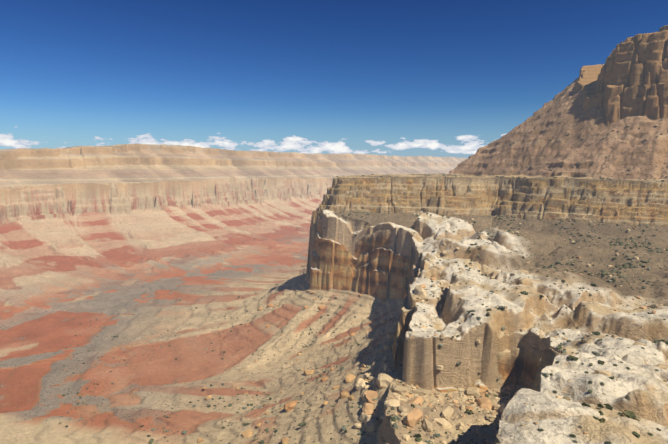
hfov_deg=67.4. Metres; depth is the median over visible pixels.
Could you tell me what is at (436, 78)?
sky
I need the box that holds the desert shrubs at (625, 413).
[147,269,667,443]
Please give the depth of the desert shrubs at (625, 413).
274.35 m
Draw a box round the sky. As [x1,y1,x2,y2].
[0,0,667,157]
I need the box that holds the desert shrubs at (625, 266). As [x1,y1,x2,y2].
[59,81,667,430]
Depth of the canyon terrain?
613.32 m
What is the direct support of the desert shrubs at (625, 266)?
on the canyon terrain
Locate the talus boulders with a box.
[197,85,667,443]
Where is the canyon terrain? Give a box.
[0,25,667,443]
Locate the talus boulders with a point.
(412, 418)

